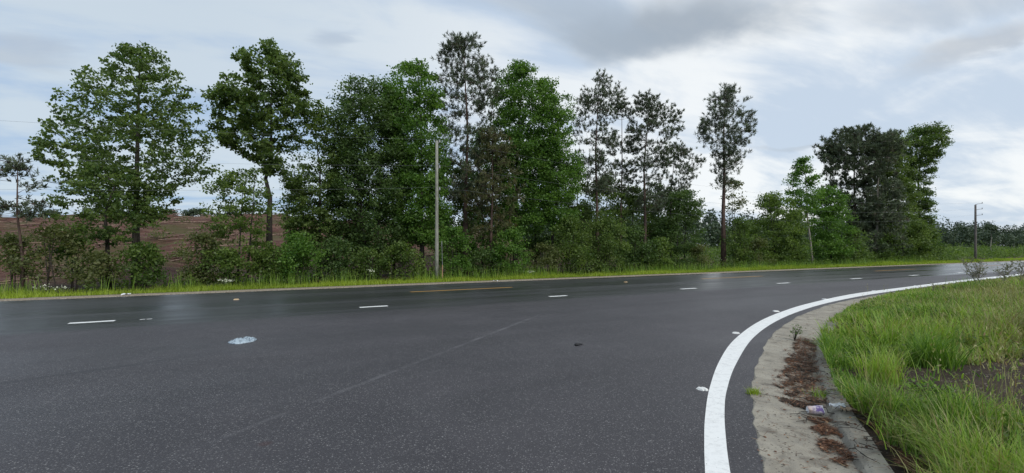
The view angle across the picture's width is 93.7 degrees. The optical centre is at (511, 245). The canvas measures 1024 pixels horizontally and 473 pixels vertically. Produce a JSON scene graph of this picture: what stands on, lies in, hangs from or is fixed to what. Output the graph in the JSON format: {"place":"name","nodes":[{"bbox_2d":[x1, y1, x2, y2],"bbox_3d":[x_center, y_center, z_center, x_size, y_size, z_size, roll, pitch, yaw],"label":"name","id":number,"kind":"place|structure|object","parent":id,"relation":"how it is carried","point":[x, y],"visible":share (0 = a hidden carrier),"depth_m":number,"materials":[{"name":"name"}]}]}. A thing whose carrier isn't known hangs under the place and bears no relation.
{"place":"outdoors","nodes":[
{"label":"outdoors","id":0,"kind":"place"},
{"bbox_2d":[0,261,1023,472],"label":"road","id":1,"kind":"structure","parent":0,"point":[497,377],"depth_m":6.16,"materials":[{"name":"grey asphalt"}]},
{"bbox_2d":[228,336,256,343],"bbox_3d":[-4.643,1.616,8.294,0.412,0.066,0.470,0,0,34],"label":"plastic bag","id":2,"kind":"object","parent":1,"relation":"on","point":[246,339],"visible":1,"depth_m":8.20,"materials":[{"name":"white plastic"}]},
{"bbox_2d":[750,294,893,472],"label":"kerb","id":3,"kind":"structure","parent":1,"relation":"on","point":[769,360],"depth_m":4.57,"materials":[{"name":"concrete"}]},
{"bbox_2d":[743,386,762,395],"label":"crack weed","id":4,"kind":"object","parent":3,"relation":"on","point":[753,392],"visible":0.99,"depth_m":5.34,"materials":[{"name":"green plant"}]},
{"bbox_2d":[789,324,805,340],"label":"leafy weed","id":5,"kind":"object","parent":3,"relation":"on","point":[800,327],"visible":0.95,"depth_m":8.36,"materials":[{"name":"brown plant"}]},
{"bbox_2d":[774,338,825,408],"bbox_3d":[4.083,1.639,6.761,2.534,0.031,3.947,0,0,0],"label":"matted debris","id":6,"kind":"object","parent":3,"relation":"on","point":[792,393],"visible":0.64,"depth_m":5.89,"materials":[{"name":"dead pine needles"},{"name":"dead leaves"}]},
{"bbox_2d":[806,405,824,414],"bbox_3d":[2.976,1.611,4.710,0.145,0.095,0.113,0,0,14],"label":"paper cup","id":7,"kind":"object","parent":3,"relation":"on","point":[817,409],"visible":1,"depth_m":4.68,"materials":[{"name":"white paper"}]},
{"bbox_2d":[804,385,833,397],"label":"gutter weed","id":8,"kind":"object","parent":3,"relation":"on","point":[816,394],"visible":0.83,"depth_m":5.28,"materials":[{"name":"green plant"}]},
{"bbox_2d":[829,403,845,407],"bbox_3d":[3.140,1.534,4.634,0.133,0.043,0.058,0,0,17],"label":"paper scrap","id":9,"kind":"object","parent":3,"relation":"on","point":[836,404],"visible":0.98,"depth_m":4.62,"materials":[{"name":"white paper"}]},
{"bbox_2d":[752,313,930,472],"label":"leaf litter","id":10,"kind":"object","parent":3,"relation":"on","point":[823,429],"visible":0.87,"depth_m":4.49,"materials":[{"name":"plant"}]},
{"bbox_2d":[788,365,891,461],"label":"twigs","id":11,"kind":"object","parent":10,"relation":"on","point":[837,422],"visible":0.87,"depth_m":4.19,"materials":[{"name":"brown wood"}]},
{"bbox_2d":[0,214,1023,300],"bbox_3d":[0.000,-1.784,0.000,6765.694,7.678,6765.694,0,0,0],"label":"ground","id":12,"kind":"structure","parent":0,"point":[179,229],"depth_m":33.67,"materials":[{"name":"brown soil"}]},
{"bbox_2d":[0,231,43,291],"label":"shrub","id":13,"kind":"object","parent":12,"relation":"on","point":[5,239],"visible":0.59,"depth_m":18.25,"materials":[{"name":"green plant"}]},
{"bbox_2d":[0,152,65,291],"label":"pine tree","id":14,"kind":"object","parent":12,"relation":"on","point":[10,164],"visible":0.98,"depth_m":17.94,"materials":[{"name":"green plant"}]},
{"bbox_2d":[0,221,93,292],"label":"shrub","id":15,"kind":"object","parent":12,"relation":"on","point":[55,234],"visible":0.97,"depth_m":18.41,"materials":[{"name":"green plant"}]},
{"bbox_2d":[35,209,61,217],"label":"distant tree","id":16,"kind":"object","parent":12,"relation":"on","point":[48,210],"visible":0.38,"depth_m":66.94,"materials":[{"name":"green plant"}]},
{"bbox_2d":[30,284,66,293],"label":"flowering weed","id":17,"kind":"object","parent":12,"relation":"on","point":[50,289],"visible":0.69,"depth_m":17.42,"materials":[{"name":"grey plant"}]},
{"bbox_2d":[46,230,100,291],"bbox_3d":[-18.083,0.656,19.840,1.861,2.796,1.711,0,0,0],"label":"shrub","id":18,"kind":"object","parent":12,"relation":"on","point":[56,250],"visible":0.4,"depth_m":19.77,"materials":[{"name":"green plant"}]},
{"bbox_2d":[70,250,128,290],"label":"shrub","id":19,"kind":"object","parent":12,"relation":"on","point":[100,260],"visible":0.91,"depth_m":18.79,"materials":[{"name":"green plant"}]},
{"bbox_2d":[40,158,168,291],"bbox_3d":[-16.669,-0.687,19.736,4.417,5.626,3.928,0,0,0],"label":"gum sapling","id":20,"kind":"object","parent":12,"relation":"on","point":[106,232],"visible":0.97,"depth_m":19.40,"materials":[{"name":"green plant"}]},
{"bbox_2d":[27,40,223,286],"bbox_3d":[-17.023,-3.607,21.633,7.339,11.254,5.549,0,0,0],"label":"gum tree","id":21,"kind":"object","parent":12,"relation":"on","point":[141,61],"visible":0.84,"depth_m":21.02,"materials":[{"name":"green plant"}]},
{"bbox_2d":[106,241,171,290],"bbox_3d":[-15.076,0.918,19.435,2.126,2.273,1.838,0,0,0],"label":"shrub","id":22,"kind":"object","parent":12,"relation":"on","point":[148,253],"visible":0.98,"depth_m":19.30,"materials":[{"name":"green plant"}]},
{"bbox_2d":[180,207,210,215],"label":"distant tree","id":23,"kind":"object","parent":12,"relation":"on","point":[191,212],"visible":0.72,"depth_m":76.62,"materials":[{"name":"green plant"}]},
{"bbox_2d":[173,231,229,286],"bbox_3d":[-13.321,0.711,20.767,2.001,2.743,1.852,0,0,0],"label":"shrub","id":24,"kind":"object","parent":12,"relation":"on","point":[202,238],"visible":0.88,"depth_m":20.55,"materials":[{"name":"green plant"}]},
{"bbox_2d":[197,245,250,286],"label":"shrub","id":25,"kind":"object","parent":12,"relation":"on","point":[225,253],"visible":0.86,"depth_m":20.39,"materials":[{"name":"green plant"}]},
{"bbox_2d":[214,277,233,284],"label":"flowering weed","id":26,"kind":"object","parent":12,"relation":"on","point":[230,281],"visible":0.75,"depth_m":19.66,"materials":[{"name":"grey plant"}]},
{"bbox_2d":[213,204,243,215],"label":"distant tree","id":27,"kind":"object","parent":12,"relation":"on","point":[230,213],"visible":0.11,"depth_m":75.68,"materials":[{"name":"green plant"}]},
{"bbox_2d":[199,167,281,285],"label":"sapling","id":28,"kind":"object","parent":12,"relation":"on","point":[225,182],"visible":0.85,"depth_m":21.18,"materials":[{"name":"green plant"}]},
{"bbox_2d":[200,37,313,280],"bbox_3d":[-12.374,-4.016,23.356,5.111,12.167,3.818,0,0,0],"label":"gum tree","id":29,"kind":"object","parent":12,"relation":"on","point":[245,99],"visible":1,"depth_m":22.84,"materials":[{"name":"green plant"}]},
{"bbox_2d":[0,214,530,276],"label":"slope scrub","id":30,"kind":"object","parent":12,"relation":"on","point":[180,247],"visible":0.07,"depth_m":37.01,"materials":[{"name":"green plant"}]},
{"bbox_2d":[247,246,291,285],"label":"shrub","id":31,"kind":"object","parent":12,"relation":"on","point":[267,260],"visible":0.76,"depth_m":21.42,"materials":[{"name":"green plant"}]},
{"bbox_2d":[275,174,321,275],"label":"slim tree","id":32,"kind":"object","parent":12,"relation":"on","point":[289,204],"visible":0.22,"depth_m":26.41,"materials":[{"name":"green plant"}]},
{"bbox_2d":[270,229,329,283],"bbox_3d":[-9.755,0.639,22.041,2.534,2.788,2.262,0,0,-44],"label":"shrub","id":33,"kind":"object","parent":12,"relation":"on","point":[300,247],"visible":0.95,"depth_m":21.75,"materials":[{"name":"green plant"}]},
{"bbox_2d":[276,98,349,279],"bbox_3d":[-10.571,-2.962,25.628,3.804,9.909,3.397,0,0,0],"label":"slender tree","id":34,"kind":"object","parent":12,"relation":"on","point":[315,124],"visible":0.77,"depth_m":25.17,"materials":[{"name":"green plant"}]},
{"bbox_2d":[309,235,353,281],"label":"shrub","id":35,"kind":"object","parent":12,"relation":"on","point":[333,262],"visible":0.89,"depth_m":23.05,"materials":[{"name":"green plant"}]},
{"bbox_2d":[314,139,374,273],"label":"slim tree","id":36,"kind":"object","parent":12,"relation":"on","point":[344,205],"visible":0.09,"depth_m":27.55,"materials":[{"name":"green plant"}]},
{"bbox_2d":[0,209,720,283],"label":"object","id":37,"kind":"object","parent":12,"relation":"on","point":[192,222],"visible":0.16,"depth_m":44.62,"materials":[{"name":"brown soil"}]},
{"bbox_2d":[313,73,417,278],"bbox_3d":[-7.958,-3.705,26.416,5.487,11.421,4.768,0,0,0],"label":"oak tree","id":38,"kind":"object","parent":12,"relation":"on","point":[360,173],"visible":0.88,"depth_m":25.46,"materials":[{"name":"green plant"}]},
{"bbox_2d":[344,247,391,279],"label":"shrub","id":39,"kind":"object","parent":12,"relation":"on","point":[366,252],"visible":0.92,"depth_m":23.80,"materials":[{"name":"green plant"}]},
{"bbox_2d":[365,134,419,274],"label":"slim tree","id":40,"kind":"object","parent":12,"relation":"on","point":[394,259],"visible":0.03,"depth_m":28.82,"materials":[{"name":"green plant"}]},
{"bbox_2d":[376,240,432,279],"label":"shrub","id":41,"kind":"object","parent":12,"relation":"on","point":[398,248],"visible":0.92,"depth_m":24.50,"materials":[{"name":"green plant"}]},
{"bbox_2d":[372,57,454,277],"bbox_3d":[-5.525,-4.256,26.980,4.652,12.655,3.932,0,0,0],"label":"tulip tree","id":42,"kind":"object","parent":12,"relation":"on","point":[422,235],"visible":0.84,"depth_m":26.40,"materials":[{"name":"green plant"}]},
{"bbox_2d":[435,140,440,278],"bbox_3d":[-3.711,-1.663,23.957,0.276,7.289,0.198,0,0,0],"label":"utility pole","id":43,"kind":"object","parent":12,"relation":"on","point":[436,218],"visible":0.98,"depth_m":23.89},
{"bbox_2d":[24,158,287,164],"bbox_3d":[-31.414,-3.430,9.177,63.000,1.406,0.006,0,0,-28],"label":"overhead wire","id":44,"kind":"object","parent":43,"relation":"attached to","point":[169,162],"visible":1,"depth_m":18.53,"materials":[{"name":"black metal"}]},
{"bbox_2d":[0,120,432,139],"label":"overhead wire","id":45,"kind":"object","parent":43,"relation":"attached to","point":[206,131],"visible":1,"depth_m":19.34,"materials":[{"name":"black metal"}]},
{"bbox_2d":[7,187,425,189],"bbox_3d":[-31.414,-2.338,9.177,63.000,1.406,0.006,0,0,-28],"label":"overhead wire","id":46,"kind":"object","parent":43,"relation":"attached to","point":[310,189],"visible":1,"depth_m":21.19,"materials":[{"name":"black metal"}]},
{"bbox_2d":[447,166,964,212],"bbox_3d":[24.389,-3.543,38.747,63.309,1.418,0.006,0,0,-28],"label":"overhead wire","id":47,"kind":"object","parent":43,"relation":"attached to","point":[700,201],"visible":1,"depth_m":31.47,"materials":[{"name":"black metal"}]},
{"bbox_2d":[442,187,975,221],"bbox_3d":[24.389,-2.770,38.747,63.309,1.654,0.006,0,0,-28],"label":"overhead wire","id":48,"kind":"object","parent":43,"relation":"attached to","point":[673,213],"visible":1,"depth_m":30.77,"materials":[{"name":"black metal"}]},
{"bbox_2d":[443,140,976,203],"bbox_3d":[24.389,-4.545,38.747,63.309,1.531,0.006,0,0,-28],"label":"overhead wire","id":49,"kind":"object","parent":43,"relation":"attached to","point":[653,178],"visible":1,"depth_m":29.70,"materials":[{"name":"black metal"}]},
{"bbox_2d":[424,157,476,271],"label":"slim tree","id":50,"kind":"object","parent":12,"relation":"on","point":[456,170],"visible":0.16,"depth_m":30.42,"materials":[{"name":"green plant"}]},
{"bbox_2d":[430,225,473,275],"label":"shrub","id":51,"kind":"object","parent":12,"relation":"on","point":[458,259],"visible":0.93,"depth_m":25.57,"materials":[{"name":"green plant"}]},
{"bbox_2d":[431,31,505,275],"bbox_3d":[-2.647,-5.422,28.718,4.679,14.938,4.434,0,0,0],"label":"pine tree","id":52,"kind":"object","parent":12,"relation":"on","point":[457,43],"visible":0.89,"depth_m":28.43,"materials":[{"name":"green plant"}]},
{"bbox_2d":[452,124,508,271],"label":"slim tree","id":53,"kind":"object","parent":12,"relation":"on","point":[482,241],"visible":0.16,"depth_m":31.56,"materials":[{"name":"green plant"}]},
{"bbox_2d":[466,246,504,276],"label":"shrub","id":54,"kind":"object","parent":12,"relation":"on","point":[483,254],"visible":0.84,"depth_m":26.71,"materials":[{"name":"green plant"}]},
{"bbox_2d":[460,125,524,277],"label":"pine tree","id":55,"kind":"object","parent":12,"relation":"on","point":[503,148],"visible":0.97,"depth_m":27.67,"materials":[{"name":"green plant"}]},
{"bbox_2d":[0,255,1023,298],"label":"verge grass","id":56,"kind":"structure","parent":12,"relation":"on","point":[20,293],"depth_m":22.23,"materials":[{"name":"green plant"}]},
{"bbox_2d":[486,226,537,273],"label":"shrub","id":57,"kind":"object","parent":12,"relation":"on","point":[501,250],"visible":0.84,"depth_m":26.89,"materials":[{"name":"green plant"}]},
{"bbox_2d":[487,58,565,264],"bbox_3d":[0.887,-5.033,30.950,5.234,14.091,4.665,0,0,0],"label":"gum tree","id":58,"kind":"object","parent":12,"relation":"on","point":[520,69],"visible":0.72,"depth_m":30.00,"materials":[{"name":"green plant"}]},
{"bbox_2d":[79,253,987,292],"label":"undergrowth","id":59,"kind":"object","parent":12,"relation":"on","point":[125,281],"visible":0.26,"depth_m":26.42,"materials":[{"name":"green plant"}]},
{"bbox_2d":[506,140,562,268],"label":"slim tree","id":60,"kind":"object","parent":12,"relation":"on","point":[535,241],"visible":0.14,"depth_m":33.03,"materials":[{"name":"green plant"}]},
{"bbox_2d":[521,242,562,272],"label":"shrub","id":61,"kind":"object","parent":12,"relation":"on","point":[540,247],"visible":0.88,"depth_m":28.71,"materials":[{"name":"green plant"}]},
{"bbox_2d":[525,74,587,270],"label":"gum tree","id":62,"kind":"object","parent":12,"relation":"on","point":[559,189],"visible":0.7,"depth_m":30.07,"materials":[{"name":"green plant"}]},
{"bbox_2d":[548,213,596,273],"bbox_3d":[3.749,0.022,29.559,3.002,4.086,2.339,0,0,0],"label":"shrub","id":63,"kind":"object","parent":12,"relation":"on","point":[572,222],"visible":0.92,"depth_m":29.37,"materials":[{"name":"green plant"}]},
{"bbox_2d":[554,159,602,266],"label":"slim tree","id":64,"kind":"object","parent":12,"relation":"on","point":[585,213],"visible":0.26,"depth_m":34.63,"materials":[{"name":"green plant"}]},
{"bbox_2d":[572,68,628,271],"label":"pine tree","id":65,"kind":"object","parent":12,"relation":"on","point":[600,183],"visible":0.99,"depth_m":32.94,"materials":[{"name":"green plant"}]},
{"bbox_2d":[580,210,633,272],"bbox_3d":[6.053,-0.145,30.615,3.492,4.385,2.912,0,0,0],"label":"shrub","id":66,"kind":"object","parent":12,"relation":"on","point":[607,227],"visible":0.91,"depth_m":30.28,"materials":[{"name":"green plant"}]},
{"bbox_2d":[585,172,631,266],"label":"slim tree","id":67,"kind":"object","parent":12,"relation":"on","point":[616,206],"visible":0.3,"depth_m":35.65,"materials":[{"name":"green plant"}]},
{"bbox_2d":[604,97,641,267],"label":"pine tree","id":68,"kind":"object","parent":12,"relation":"on","point":[623,168],"visible":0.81,"depth_m":35.49,"materials":[{"name":"green plant"}]},
{"bbox_2d":[610,184,658,261],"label":"slim tree","id":69,"kind":"object","parent":12,"relation":"on","point":[628,202],"visible":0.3,"depth_m":37.13,"materials":[{"name":"green plant"}]},
{"bbox_2d":[611,224,659,269],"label":"shrub","id":70,"kind":"object","parent":12,"relation":"on","point":[643,247],"visible":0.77,"depth_m":31.70,"materials":[{"name":"green plant"}]},
{"bbox_2d":[621,88,684,269],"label":"pine tree","id":71,"kind":"object","parent":12,"relation":"on","point":[649,104],"visible":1,"depth_m":34.52,"materials":[{"name":"green plant"}]},
{"bbox_2d":[639,180,682,260],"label":"slim tree","id":72,"kind":"object","parent":12,"relation":"on","point":[651,226],"visible":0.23,"depth_m":38.03,"materials":[{"name":"green plant"}]},
{"bbox_2d":[645,235,683,269],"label":"shrub","id":73,"kind":"object","parent":12,"relation":"on","point":[662,244],"visible":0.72,"depth_m":32.30,"materials":[{"name":"green plant"}]},
{"bbox_2d":[652,188,709,268],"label":"understory tree","id":74,"kind":"object","parent":12,"relation":"on","point":[688,202],"visible":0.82,"depth_m":34.96,"materials":[{"name":"green plant"}]},
{"bbox_2d":[657,140,705,268],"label":"pine tree","id":75,"kind":"object","parent":12,"relation":"on","point":[681,151],"visible":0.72,"depth_m":37.07,"materials":[{"name":"green plant"}]},
{"bbox_2d":[684,242,714,270],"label":"shrub","id":76,"kind":"object","parent":12,"relation":"on","point":[698,249],"visible":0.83,"depth_m":34.77,"materials":[{"name":"green plant"}]},
{"bbox_2d":[425,195,1023,250],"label":"woods","id":77,"kind":"object","parent":12,"relation":"on","point":[958,232],"visible":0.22,"depth_m":212.28,"materials":[{"name":"green plant"}]},
{"bbox_2d":[693,81,757,264],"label":"pine tree","id":78,"kind":"object","parent":12,"relation":"on","point":[728,95],"visible":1,"depth_m":37.60,"materials":[{"name":"green plant"}]},
{"bbox_2d":[712,177,753,258],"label":"dead sapling","id":79,"kind":"object","parent":12,"relation":"on","point":[739,202],"visible":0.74,"depth_m":39.06,"materials":[{"name":"grey plant"}]},
{"bbox_2d":[720,217,760,266],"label":"shrub","id":80,"kind":"object","parent":12,"relation":"on","point":[740,225],"visible":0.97,"depth_m":37.48,"materials":[{"name":"green plant"}]},
{"bbox_2d":[726,228,771,258],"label":"slim tree","id":81,"kind":"object","parent":12,"relation":"on","point":[759,234],"visible":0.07,"depth_m":45.74,"materials":[{"name":"green plant"}]},
{"bbox_2d":[742,236,777,265],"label":"shrub","id":82,"kind":"object","parent":12,"relation":"on","point":[758,243],"visible":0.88,"depth_m":37.77,"materials":[{"name":"green plant"}]},
{"bbox_2d":[742,190,814,265],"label":"bushy tree","id":83,"kind":"object","parent":12,"relation":"on","point":[771,203],"visible":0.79,"depth_m":40.85,"materials":[{"name":"green plant"}]},
{"bbox_2d":[543,236,1023,264],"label":"field brush","id":84,"kind":"object","parent":12,"relation":"on","point":[993,252],"visible":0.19,"depth_m":74.96,"materials":[{"name":"green plant"}]},
{"bbox_2d":[774,232,813,263],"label":"shrub","id":85,"kind":"object","parent":12,"relation":"on","point":[798,237],"visible":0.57,"depth_m":40.39,"materials":[{"name":"green plant"}]},
{"bbox_2d":[781,155,825,262],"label":"spindly tree","id":86,"kind":"object","parent":12,"relation":"on","point":[796,173],"visible":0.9,"depth_m":42.95,"materials":[{"name":"green plant"}]},
{"bbox_2d":[802,185,861,263],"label":"bushy tree","id":87,"kind":"object","parent":12,"relation":"on","point":[827,216],"visible":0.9,"depth_m":44.18,"materials":[{"name":"green plant"}]},
{"bbox_2d":[810,121,890,251],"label":"pine tree","id":88,"kind":"object","parent":12,"relation":"on","point":[834,153],"visible":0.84,"depth_m":48.76,"materials":[{"name":"green plant"}]},
{"bbox_2d":[830,227,880,263],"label":"shrub","id":89,"kind":"object","parent":12,"relation":"on","point":[856,255],"visible":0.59,"depth_m":44.54,"materials":[{"name":"green plant"}]},
{"bbox_2d":[857,128,913,260],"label":"pine tree","id":90,"kind":"object","parent":12,"relation":"on","point":[890,136],"visible":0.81,"depth_m":47.70,"materials":[{"name":"green plant"}]},
{"bbox_2d":[870,232,913,261],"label":"shrub","id":91,"kind":"object","parent":12,"relation":"on","point":[890,254],"visible":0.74,"depth_m":47.35,"materials":[{"name":"green plant"}]},
{"bbox_2d":[865,129,944,261],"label":"gum tree","id":92,"kind":"object","parent":12,"relation":"on","point":[926,243],"visible":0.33,"depth_m":50.45,"materials":[{"name":"green plant"}]},
{"bbox_2d":[901,121,954,260],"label":"vine covered tree","id":93,"kind":"object","parent":12,"relation":"on","point":[928,152],"visible":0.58,"depth_m":52.10,"materials":[{"name":"green plant"}]},
{"bbox_2d":[922,234,949,257],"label":"shrub","id":94,"kind":"object","parent":12,"relation":"on","point":[936,237],"visible":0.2,"depth_m":52.79,"materials":[{"name":"green plant"}]},
{"bbox_2d":[974,202,982,258],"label":"utility pole","id":95,"kind":"object","parent":12,"relation":"on","point":[975,230],"visible":0.98,"depth_m":53.51,"materials":[{"name":"grey wood"}]},
{"bbox_2d":[982,224,1002,249],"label":"dead snag","id":96,"kind":"object","parent":12,"relation":"on","point":[993,228],"visible":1,"depth_m":91.63,"materials":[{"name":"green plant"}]},
{"bbox_2d":[0,0,1023,245],"label":"sky","id":97,"kind":"structure","parent":0,"point":[809,68],"materials":[{"name":"grey"}]},
{"bbox_2d":[834,319,1023,472],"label":"verge ground","id":98,"kind":"structure","parent":0,"point":[967,372],"depth_m":5.19,"materials":[{"name":"soil"}]},
{"bbox_2d":[838,337,926,389],"bbox_3d":[4.110,1.275,5.368,1.046,0.504,0.974,0,0,-39],"label":"grass clump","id":99,"kind":"object","parent":98,"relation":"on","point":[888,371],"visible":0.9,"depth_m":5.30,"materials":[{"name":"green plant"}]},
{"bbox_2d":[809,274,1023,472],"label":"tall grass","id":100,"kind":"structure","parent":98,"relation":"on","point":[835,348],"depth_m":5.17,"materials":[{"name":"green plant"}]},
{"bbox_2d":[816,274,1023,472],"bbox_3d":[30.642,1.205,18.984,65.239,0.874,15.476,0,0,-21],"label":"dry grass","id":101,"kind":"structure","parent":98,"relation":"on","point":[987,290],"depth_m":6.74,"materials":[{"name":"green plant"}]},
{"bbox_2d":[899,371,975,406],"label":"leafy weed","id":102,"kind":"object","parent":98,"relation":"on","point":[933,388],"visible":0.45,"depth_m":4.59,"materials":[{"name":"green plant"}]},
{"bbox_2d":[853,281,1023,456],"bbox_3d":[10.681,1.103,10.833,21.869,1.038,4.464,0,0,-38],"label":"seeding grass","id":103,"kind":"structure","parent":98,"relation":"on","point":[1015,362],"depth_m":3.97,"materials":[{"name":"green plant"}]},
{"bbox_2d":[894,324,991,370],"bbox_3d":[5.363,1.277,6.104,1.189,0.560,1.173,0,0,0],"label":"grass clump","id":104,"kind":"object","parent":98,"relation":"on","point":[928,347],"visible":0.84,"depth_m":6.02,"materials":[{"name":"green plant"}]},
{"bbox_2d":[937,276,998,289],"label":"grass clump","id":105,"kind":"object","parent":98,"relation":"on","point":[968,284],"visible":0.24,"depth_m":14.71,"materials":[{"name":"green plant"}]},
{"bbox_2d":[953,254,988,281],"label":"dry weed","id":106,"kind":"object","parent":98,"relation":"on","point":[975,274],"visible":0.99,"depth_m":15.78,"materials":[{"name":"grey plant"}]},
{"bbox_2d":[993,259,1017,282],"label":"dry weed","id":107,"kind":"object","parent":98,"relation":"on","point":[1005,269],"visible":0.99,"depth_m":16.92,"materials":[{"name":"grey plant"}]},
{"bbox_2d":[1012,258,1023,279],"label":"dry weed","id":108,"kind":"object","parent":98,"relation":"on","point":[1021,267],"visible":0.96,"depth_m":17.40,"materials":[{"name":"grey plant"}]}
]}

